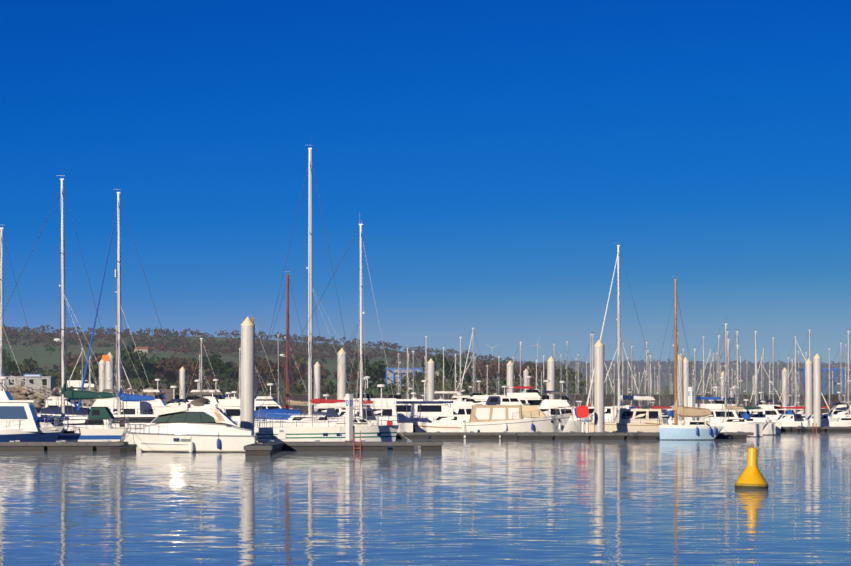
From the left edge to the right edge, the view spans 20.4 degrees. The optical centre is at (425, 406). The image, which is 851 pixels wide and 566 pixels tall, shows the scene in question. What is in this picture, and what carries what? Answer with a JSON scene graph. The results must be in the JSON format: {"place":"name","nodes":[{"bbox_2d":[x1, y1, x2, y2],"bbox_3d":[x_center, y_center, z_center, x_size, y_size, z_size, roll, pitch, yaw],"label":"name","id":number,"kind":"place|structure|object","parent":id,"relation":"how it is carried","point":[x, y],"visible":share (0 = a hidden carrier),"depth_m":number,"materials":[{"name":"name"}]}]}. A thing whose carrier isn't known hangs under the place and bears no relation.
{"place":"outdoors","nodes":[
{"label":"outdoors","id":0,"kind":"place"},
{"bbox_2d":[0,432,850,565],"bbox_3d":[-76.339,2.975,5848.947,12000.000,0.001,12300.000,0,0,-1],"label":"water","id":1,"kind":"structure","parent":0,"point":[495,502],"depth_m":71.32,"materials":[{"name":"blue liquid"}]},
{"bbox_2d":[0,228,51,416],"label":"sail boat","id":2,"kind":"object","parent":1,"relation":"on","point":[1,280],"visible":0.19,"depth_m":187.00,"materials":[{"name":"white metal"}]},
{"bbox_2d":[0,376,63,441],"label":"motorboat","id":3,"kind":"object","parent":1,"relation":"on","point":[20,421],"visible":0.94,"depth_m":165.44,"materials":[{"name":"white plastic"}]},
{"bbox_2d":[0,440,127,450],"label":"pontoon","id":4,"kind":"object","parent":1,"relation":"on","point":[61,445],"visible":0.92,"depth_m":157.91,"materials":[{"name":"grey concrete"}]},
{"bbox_2d":[38,406,89,416],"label":"navy boat tarp","id":5,"kind":"object","parent":1,"relation":"on","point":[53,410],"visible":0.21,"depth_m":213.10,"materials":[{"name":"blue fabric"}]},
{"bbox_2d":[37,385,90,416],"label":"motorboat","id":6,"kind":"object","parent":1,"relation":"on","point":[51,402],"visible":0.17,"depth_m":219.82,"materials":[{"name":"white plastic"}]},
{"bbox_2d":[0,175,128,441],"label":"sailboat","id":7,"kind":"object","parent":1,"relation":"on","point":[95,425],"visible":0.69,"depth_m":169.28,"materials":[{"name":"white plastic"}]},
{"bbox_2d":[66,348,95,406],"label":"sail boat","id":8,"kind":"object","parent":1,"relation":"on","point":[82,400],"visible":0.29,"depth_m":359.14,"materials":[{"name":"white"}]},
{"bbox_2d":[2,385,174,414],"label":"rock breakwater","id":9,"kind":"object","parent":1,"relation":"in","point":[15,393],"visible":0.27,"depth_m":422.35,"materials":[{"name":"brown stone"}]},
{"bbox_2d":[10,376,50,397],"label":"gangway ramp","id":10,"kind":"structure","parent":9,"relation":"on","point":[14,379],"depth_m":423.07,"materials":[{"name":"metal"}]},
{"bbox_2d":[99,359,104,391],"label":"pile","id":11,"kind":"object","parent":1,"relation":"in","point":[102,378],"visible":0.21,"depth_m":294.14,"materials":[{"name":"paint"}]},
{"bbox_2d":[105,352,113,392],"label":"pile","id":12,"kind":"object","parent":1,"relation":"in","point":[109,373],"visible":0.25,"depth_m":260.84,"materials":[{"name":"paint"}]},
{"bbox_2d":[92,378,141,413],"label":"motor boat","id":13,"kind":"object","parent":1,"relation":"on","point":[131,407],"visible":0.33,"depth_m":240.45,"materials":[{"name":"white plastic"}]},
{"bbox_2d":[109,445,136,453],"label":"finger pontoon","id":14,"kind":"object","parent":1,"relation":"on","point":[122,449],"visible":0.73,"depth_m":150.68,"materials":[{"name":"grey concrete"}]},
{"bbox_2d":[77,182,185,444],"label":"sailboat","id":15,"kind":"object","parent":1,"relation":"on","point":[146,419],"visible":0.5,"depth_m":184.99,"materials":[{"name":"blue"}]},
{"bbox_2d":[142,379,165,413],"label":"motor boat","id":16,"kind":"object","parent":1,"relation":"on","point":[158,404],"visible":0.21,"depth_m":242.53,"materials":[{"name":"white plastic"}]},
{"bbox_2d":[137,386,190,413],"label":"motorboat","id":17,"kind":"object","parent":1,"relation":"on","point":[172,402],"visible":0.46,"depth_m":197.09,"materials":[{"name":"white plastic"}]},
{"bbox_2d":[179,366,185,402],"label":"pile","id":18,"kind":"object","parent":1,"relation":"in","point":[182,376],"visible":0.48,"depth_m":354.52,"materials":[{"name":"paint"}]},
{"bbox_2d":[118,398,264,451],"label":"motorboat","id":19,"kind":"object","parent":1,"relation":"on","point":[202,425],"visible":0.85,"depth_m":155.15,"materials":[{"name":"white plastic"}]},
{"bbox_2d":[150,390,237,426],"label":"cruiser boat","id":20,"kind":"object","parent":1,"relation":"on","point":[213,400],"visible":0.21,"depth_m":185.87,"materials":[{"name":"white"}]},
{"bbox_2d":[180,338,219,397],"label":"sail boat","id":21,"kind":"object","parent":1,"relation":"on","point":[200,373],"visible":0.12,"depth_m":239.19,"materials":[{"name":"white metal"}]},
{"bbox_2d":[186,379,224,407],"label":"motor boat","id":22,"kind":"object","parent":1,"relation":"on","point":[190,398],"visible":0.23,"depth_m":206.47,"materials":[{"name":"white"}]},
{"bbox_2d":[224,347,240,398],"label":"sail boat","id":23,"kind":"object","parent":1,"relation":"on","point":[239,378],"visible":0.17,"depth_m":269.38,"materials":[{"name":"white"}]},
{"bbox_2d":[218,396,260,426],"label":"motor boat","id":24,"kind":"object","parent":1,"relation":"on","point":[232,406],"visible":0.02,"depth_m":206.15,"materials":[{"name":"white plastic"}]},
{"bbox_2d":[240,317,254,434],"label":"pile","id":25,"kind":"object","parent":1,"relation":"in","point":[247,393],"visible":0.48,"depth_m":161.17,"materials":[{"name":"paint"}]},
{"bbox_2d":[227,315,282,402],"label":"wooden sailboat","id":26,"kind":"object","parent":1,"relation":"on","point":[252,318],"visible":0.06,"depth_m":211.23,"materials":[{"name":"brown"}]},
{"bbox_2d":[244,442,282,455],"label":"finger pontoon","id":27,"kind":"object","parent":1,"relation":"on","point":[264,449],"visible":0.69,"depth_m":142.93,"materials":[{"name":"grey concrete"}]},
{"bbox_2d":[254,383,297,410],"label":"motorboat","id":28,"kind":"object","parent":1,"relation":"on","point":[271,403],"visible":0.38,"depth_m":201.20,"materials":[{"name":"white plastic"}]},
{"bbox_2d":[254,408,301,421],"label":"covered boat","id":29,"kind":"object","parent":1,"relation":"on","point":[284,413],"visible":0.29,"depth_m":190.42,"materials":[{"name":"blue fabric"}]},
{"bbox_2d":[265,336,302,409],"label":"sail boat","id":30,"kind":"object","parent":1,"relation":"on","point":[278,393],"visible":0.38,"depth_m":344.82,"materials":[{"name":"white"}]},
{"bbox_2d":[255,272,322,413],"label":"red sailboat wood","id":31,"kind":"object","parent":1,"relation":"on","point":[289,401],"visible":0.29,"depth_m":205.22,"materials":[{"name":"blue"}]},
{"bbox_2d":[254,145,375,441],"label":"sail boat","id":32,"kind":"object","parent":1,"relation":"on","point":[331,413],"visible":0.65,"depth_m":180.21,"materials":[{"name":"white"}]},
{"bbox_2d":[314,361,320,409],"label":"pile","id":33,"kind":"object","parent":1,"relation":"in","point":[317,373],"visible":0.31,"depth_m":316.00,"materials":[{"name":"paint"}]},
{"bbox_2d":[298,394,353,419],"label":"cruiser boat","id":34,"kind":"object","parent":1,"relation":"on","point":[324,410],"visible":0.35,"depth_m":208.24,"materials":[{"name":"white"}]},
{"bbox_2d":[254,221,408,448],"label":"sailboat","id":35,"kind":"object","parent":1,"relation":"on","point":[328,431],"visible":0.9,"depth_m":164.44,"materials":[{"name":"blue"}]},
{"bbox_2d":[337,348,346,399],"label":"pile","id":36,"kind":"object","parent":1,"relation":"in","point":[341,387],"visible":0.35,"depth_m":242.90,"materials":[{"name":"paint"}]},
{"bbox_2d":[315,396,376,423],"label":"cruiser boat","id":37,"kind":"object","parent":1,"relation":"on","point":[370,412],"visible":0.21,"depth_m":194.27,"materials":[{"name":"white plastic"}]},
{"bbox_2d":[268,425,442,450],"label":"pontoon","id":38,"kind":"object","parent":1,"relation":"on","point":[318,445],"visible":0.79,"depth_m":158.17,"materials":[{"name":"grey concrete"}]},
{"bbox_2d":[345,394,353,441],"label":"post","id":39,"kind":"object","parent":38,"relation":"on","point":[349,417],"visible":0.96,"depth_m":159.86,"materials":[{"name":"white paint"}]},
{"bbox_2d":[355,376,412,431],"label":"motor boat","id":40,"kind":"object","parent":1,"relation":"on","point":[388,407],"visible":0.15,"depth_m":218.87,"materials":[{"name":"white plastic"}]},
{"bbox_2d":[388,392,422,400],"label":"motor boat","id":41,"kind":"object","parent":1,"relation":"on","point":[398,397],"visible":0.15,"depth_m":239.74,"materials":[{"name":"white"}]},
{"bbox_2d":[396,380,452,431],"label":"motorboat","id":42,"kind":"object","parent":1,"relation":"on","point":[407,410],"visible":0.27,"depth_m":227.09,"materials":[{"name":"white"}]},
{"bbox_2d":[427,358,434,400],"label":"pile","id":43,"kind":"object","parent":1,"relation":"in","point":[430,377],"visible":0.35,"depth_m":294.67,"materials":[{"name":"paint"}]},
{"bbox_2d":[412,403,461,437],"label":"boat","id":44,"kind":"object","parent":1,"relation":"on","point":[445,423],"visible":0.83,"depth_m":222.29,"materials":[{"name":"white plastic"}]},
{"bbox_2d":[432,391,464,406],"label":"motor boat","id":45,"kind":"object","parent":1,"relation":"on","point":[440,393],"visible":0.1,"depth_m":278.41,"materials":[{"name":"white plastic"}]},
{"bbox_2d":[448,337,475,403],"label":"sail boat","id":46,"kind":"object","parent":1,"relation":"on","point":[460,362],"visible":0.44,"depth_m":277.55,"materials":[{"name":"white"}]},
{"bbox_2d":[450,393,475,423],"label":"motor boat","id":47,"kind":"object","parent":1,"relation":"on","point":[462,410],"visible":0.25,"depth_m":254.82,"materials":[{"name":"white plastic"}]},
{"bbox_2d":[446,380,498,414],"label":"motorboat","id":48,"kind":"object","parent":1,"relation":"on","point":[479,398],"visible":0.12,"depth_m":260.19,"materials":[{"name":"white"}]},
{"bbox_2d":[459,328,491,394],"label":"sail boat","id":49,"kind":"object","parent":1,"relation":"on","point":[472,339],"visible":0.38,"depth_m":314.97,"materials":[{"name":"white metal"}]},
{"bbox_2d":[485,386,529,404],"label":"cruiser boat","id":50,"kind":"object","parent":1,"relation":"on","point":[497,400],"visible":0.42,"depth_m":248.50,"materials":[{"name":"white plastic"}]},
{"bbox_2d":[507,360,513,392],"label":"pile","id":51,"kind":"object","parent":1,"relation":"in","point":[510,373],"visible":0.27,"depth_m":307.91,"materials":[{"name":"paint"}]},
{"bbox_2d":[457,405,578,438],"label":"motor yacht","id":52,"kind":"object","parent":1,"relation":"on","point":[509,418],"visible":0.83,"depth_m":222.13,"materials":[{"name":"white fiberglass"},{"name":"tan canvas"},{"name":"glass"}]},
{"bbox_2d":[498,342,545,393],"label":"sail boat","id":53,"kind":"object","parent":1,"relation":"on","point":[520,365],"visible":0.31,"depth_m":290.84,"materials":[{"name":"white"}]},
{"bbox_2d":[506,376,574,409],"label":"motorboat","id":54,"kind":"object","parent":1,"relation":"on","point":[531,397],"visible":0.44,"depth_m":254.16,"materials":[{"name":"white plastic"}]},
{"bbox_2d":[538,380,560,411],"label":"motor boat","id":55,"kind":"object","parent":1,"relation":"on","point":[543,404],"visible":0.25,"depth_m":245.02,"materials":[{"name":"white plastic"}]},
{"bbox_2d":[547,356,554,398],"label":"pile","id":56,"kind":"object","parent":1,"relation":"in","point":[551,372],"visible":0.48,"depth_m":282.81,"materials":[{"name":"paint"}]},
{"bbox_2d":[548,381,590,431],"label":"motor boat","id":57,"kind":"object","parent":1,"relation":"on","point":[570,425],"visible":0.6,"depth_m":243.54,"materials":[{"name":"white plastic"}]},
{"bbox_2d":[396,420,753,438],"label":"pontoon","id":58,"kind":"object","parent":1,"relation":"on","point":[512,435],"visible":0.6,"depth_m":216.87,"materials":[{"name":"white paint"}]},
{"bbox_2d":[577,406,588,431],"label":"sign","id":59,"kind":"object","parent":58,"relation":"on","point":[583,412],"visible":1,"depth_m":217.50,"materials":[{"name":"metal"}]},
{"bbox_2d":[688,387,694,420],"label":"sign","id":60,"kind":"object","parent":58,"relation":"on","point":[691,396],"visible":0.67,"depth_m":218.58,"materials":[{"name":"white paint"}]},
{"bbox_2d":[516,421,658,439],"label":"pontoon","id":61,"kind":"object","parent":1,"relation":"on","point":[584,436],"visible":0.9,"depth_m":213.13,"materials":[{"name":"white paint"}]},
{"bbox_2d":[573,334,612,407],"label":"sail boat","id":62,"kind":"object","parent":1,"relation":"on","point":[589,403],"visible":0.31,"depth_m":310.00,"materials":[{"name":"white metal"}]},
{"bbox_2d":[570,332,616,407],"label":"sail boat","id":63,"kind":"object","parent":1,"relation":"on","point":[592,390],"visible":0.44,"depth_m":319.32,"materials":[{"name":"white"}]},
{"bbox_2d":[594,339,604,431],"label":"pile","id":64,"kind":"object","parent":1,"relation":"in","point":[599,411],"visible":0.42,"depth_m":219.59,"materials":[{"name":"paint"}]},
{"bbox_2d":[576,406,628,422],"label":"motor boat","id":65,"kind":"object","parent":1,"relation":"on","point":[610,411],"visible":0.15,"depth_m":283.53,"materials":[{"name":"white plastic"}]},
{"bbox_2d":[604,341,641,408],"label":"sail boat","id":66,"kind":"object","parent":1,"relation":"on","point":[621,380],"visible":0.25,"depth_m":332.59,"materials":[{"name":"silver"}]},
{"bbox_2d":[580,245,667,431],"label":"sailboat","id":67,"kind":"object","parent":1,"relation":"on","point":[629,420],"visible":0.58,"depth_m":225.94,"materials":[{"name":"white plastic"}]},
{"bbox_2d":[605,344,642,406],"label":"sail boat","id":68,"kind":"object","parent":1,"relation":"on","point":[622,375],"visible":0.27,"depth_m":351.74,"materials":[{"name":"silver"}]},
{"bbox_2d":[613,346,643,408],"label":"sail boat","id":69,"kind":"object","parent":1,"relation":"on","point":[632,405],"visible":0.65,"depth_m":348.93,"materials":[{"name":"silver"}]},
{"bbox_2d":[624,342,670,406],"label":"sail boat","id":70,"kind":"object","parent":1,"relation":"on","point":[646,377],"visible":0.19,"depth_m":360.73,"materials":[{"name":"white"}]},
{"bbox_2d":[622,348,673,424],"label":"sail boat","id":71,"kind":"object","parent":1,"relation":"on","point":[669,416],"visible":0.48,"depth_m":307.70,"materials":[{"name":"silver"}]},
{"bbox_2d":[640,355,668,423],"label":"sail boat","id":72,"kind":"object","parent":1,"relation":"on","point":[650,405],"visible":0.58,"depth_m":299.82,"materials":[{"name":"silver"}]},
{"bbox_2d":[677,354,683,420],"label":"pile","id":73,"kind":"object","parent":1,"relation":"in","point":[681,387],"visible":0.23,"depth_m":271.89,"materials":[{"name":"paint"}]},
{"bbox_2d":[645,275,726,439],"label":"sailboat","id":74,"kind":"object","parent":1,"relation":"on","point":[696,430],"visible":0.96,"depth_m":212.48,"materials":[{"name":"blue"}]},
{"bbox_2d":[683,357,689,418],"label":"pile","id":75,"kind":"object","parent":1,"relation":"in","point":[686,363],"visible":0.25,"depth_m":287.69,"materials":[{"name":"paint"}]},
{"bbox_2d":[668,347,710,424],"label":"sail boat","id":76,"kind":"object","parent":1,"relation":"on","point":[670,421],"visible":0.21,"depth_m":269.10,"materials":[{"name":"silver"}]},
{"bbox_2d":[672,386,766,426],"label":"motor boat","id":77,"kind":"object","parent":1,"relation":"on","point":[715,407],"visible":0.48,"depth_m":246.94,"materials":[{"name":"white plastic"}]},
{"bbox_2d":[696,328,746,405],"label":"sail boat","id":78,"kind":"object","parent":1,"relation":"on","point":[718,389],"visible":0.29,"depth_m":271.68,"materials":[{"name":"silver metal"}]},
{"bbox_2d":[705,321,762,436],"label":"sail boat","id":79,"kind":"object","parent":1,"relation":"on","point":[735,424],"visible":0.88,"depth_m":234.13,"materials":[{"name":"white plastic"}]},
{"bbox_2d":[702,339,765,415],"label":"sail boat","id":80,"kind":"object","parent":1,"relation":"on","point":[728,368],"visible":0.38,"depth_m":259.32,"materials":[{"name":"silver metal"}]},
{"bbox_2d":[710,324,759,412],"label":"sail boat","id":81,"kind":"object","parent":1,"relation":"on","point":[736,329],"visible":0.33,"depth_m":252.67,"materials":[{"name":"silver metal"}]},
{"bbox_2d":[708,337,775,434],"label":"sail boat","id":82,"kind":"object","parent":1,"relation":"on","point":[769,428],"visible":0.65,"depth_m":249.36,"materials":[{"name":"white"}]},
{"bbox_2d":[735,444,768,488],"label":"yellow buoy","id":83,"kind":"object","parent":1,"relation":"on","point":[751,476],"visible":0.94,"depth_m":85.74,"materials":[{"name":"yellow plastic"}]},
{"bbox_2d":[741,331,773,421],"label":"sail boat","id":84,"kind":"object","parent":1,"relation":"on","point":[755,363],"visible":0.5,"depth_m":286.88,"materials":[{"name":"silver metal"}]},
{"bbox_2d":[735,399,780,434],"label":"motor boat","id":85,"kind":"object","parent":1,"relation":"on","point":[756,414],"visible":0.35,"depth_m":252.11,"materials":[{"name":"white plastic"}]},
{"bbox_2d":[757,392,773,408],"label":"motor boat","id":86,"kind":"object","parent":1,"relation":"on","point":[765,406],"visible":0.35,"depth_m":334.14,"materials":[{"name":"white"}]},
{"bbox_2d":[761,401,779,419],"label":"motor boat","id":87,"kind":"object","parent":1,"relation":"on","point":[776,416],"visible":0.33,"depth_m":316.20,"materials":[{"name":"white plastic"}]},
{"bbox_2d":[762,337,796,415],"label":"sail boat","id":88,"kind":"object","parent":1,"relation":"on","point":[773,391],"visible":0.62,"depth_m":338.29,"materials":[{"name":"silver metal"}]},
{"bbox_2d":[782,368,787,410],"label":"pile","id":89,"kind":"object","parent":1,"relation":"in","point":[784,381],"visible":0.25,"depth_m":363.12,"materials":[{"name":"paint"}]},
{"bbox_2d":[772,405,803,426],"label":"motor boat","id":90,"kind":"object","parent":1,"relation":"on","point":[786,420],"visible":0.56,"depth_m":286.09,"materials":[{"name":"white plastic"}]},
{"bbox_2d":[777,356,802,414],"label":"sail boat","id":91,"kind":"object","parent":1,"relation":"on","point":[783,412],"visible":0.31,"depth_m":361.27,"materials":[{"name":"silver"}]},
{"bbox_2d":[771,336,829,414],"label":"sail boat","id":92,"kind":"object","parent":1,"relation":"on","point":[795,371],"visible":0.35,"depth_m":350.55,"materials":[{"name":"silver"}]},
{"bbox_2d":[805,358,812,419],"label":"pile","id":93,"kind":"object","parent":1,"relation":"in","point":[808,387],"visible":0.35,"depth_m":295.29,"materials":[{"name":"paint"}]},
{"bbox_2d":[767,417,850,431],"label":"pontoon","id":94,"kind":"object","parent":1,"relation":"on","point":[813,429],"visible":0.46,"depth_m":279.87,"materials":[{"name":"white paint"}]},
{"bbox_2d":[778,330,847,420],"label":"sail boat","id":95,"kind":"object","parent":1,"relation":"on","point":[803,407],"visible":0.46,"depth_m":322.24,"materials":[{"name":"silver"}]},
{"bbox_2d":[794,415,836,426],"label":"motor boat","id":96,"kind":"object","parent":1,"relation":"on","point":[808,421],"visible":0.27,"depth_m":286.13,"materials":[{"name":"white plastic"}]},
{"bbox_2d":[813,353,820,426],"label":"pile","id":97,"kind":"object","parent":1,"relation":"in","point":[817,388],"visible":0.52,"depth_m":282.66,"materials":[{"name":"paint"}]},
{"bbox_2d":[821,347,836,414],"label":"sail boat","id":98,"kind":"object","parent":1,"relation":"on","point":[828,388],"visible":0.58,"depth_m":420.13,"materials":[{"name":"silver"}]},
{"bbox_2d":[828,331,850,426],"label":"sail boat","id":99,"kind":"object","parent":1,"relation":"on","point":[843,422],"visible":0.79,"depth_m":286.97,"materials":[{"name":"silver"}]},
{"bbox_2d":[828,392,850,417],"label":"motor boat","id":100,"kind":"object","parent":1,"relation":"on","point":[834,414],"visible":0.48,"depth_m":331.56,"materials":[{"name":"white plastic"}]},
{"bbox_2d":[0,0,850,365],"label":"sky","id":101,"kind":"structure","parent":0,"point":[494,159],"materials":[{"name":"blue"}]},
{"bbox_2d":[2,331,850,413],"bbox_3d":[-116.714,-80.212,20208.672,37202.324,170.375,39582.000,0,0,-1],"label":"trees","id":102,"kind":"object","parent":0,"point":[21,353],"depth_m":2727.12,"materials":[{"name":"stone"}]},
{"bbox_2d":[2,374,54,388],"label":"harbour office","id":103,"kind":"structure","parent":102,"relation":"on","point":[47,381],"depth_m":444.48,"materials":[{"name":"white"}]},
{"bbox_2d":[67,380,94,388],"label":"white van","id":104,"kind":"object","parent":102,"relation":"on","point":[74,383],"visible":0.58,"depth_m":468.57,"materials":[{"name":"white"}]},
{"bbox_2d":[2,345,589,393],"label":"shore trees","id":105,"kind":"object","parent":102,"relation":"on","point":[375,372],"visible":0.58,"depth_m":636.19,"materials":[{"name":"green plant"}]},
{"bbox_2d":[386,368,422,385],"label":"building","id":106,"kind":"structure","parent":102,"relation":"on","point":[392,378],"depth_m":603.38,"materials":[{"name":"blue metal"}]},
{"bbox_2d":[2,325,850,392],"bbox_3d":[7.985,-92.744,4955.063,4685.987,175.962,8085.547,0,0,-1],"label":"hill trees","id":107,"kind":"object","parent":102,"relation":"on","point":[181,344],"visible":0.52,"depth_m":3183.09,"materials":[{"name":"green plant"}]},
{"bbox_2d":[797,368,843,394],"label":"crane travel lift","id":108,"kind":"object","parent":102,"relation":"on","point":[835,375],"visible":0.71,"depth_m":440.39,"materials":[{"name":"blue metal"}]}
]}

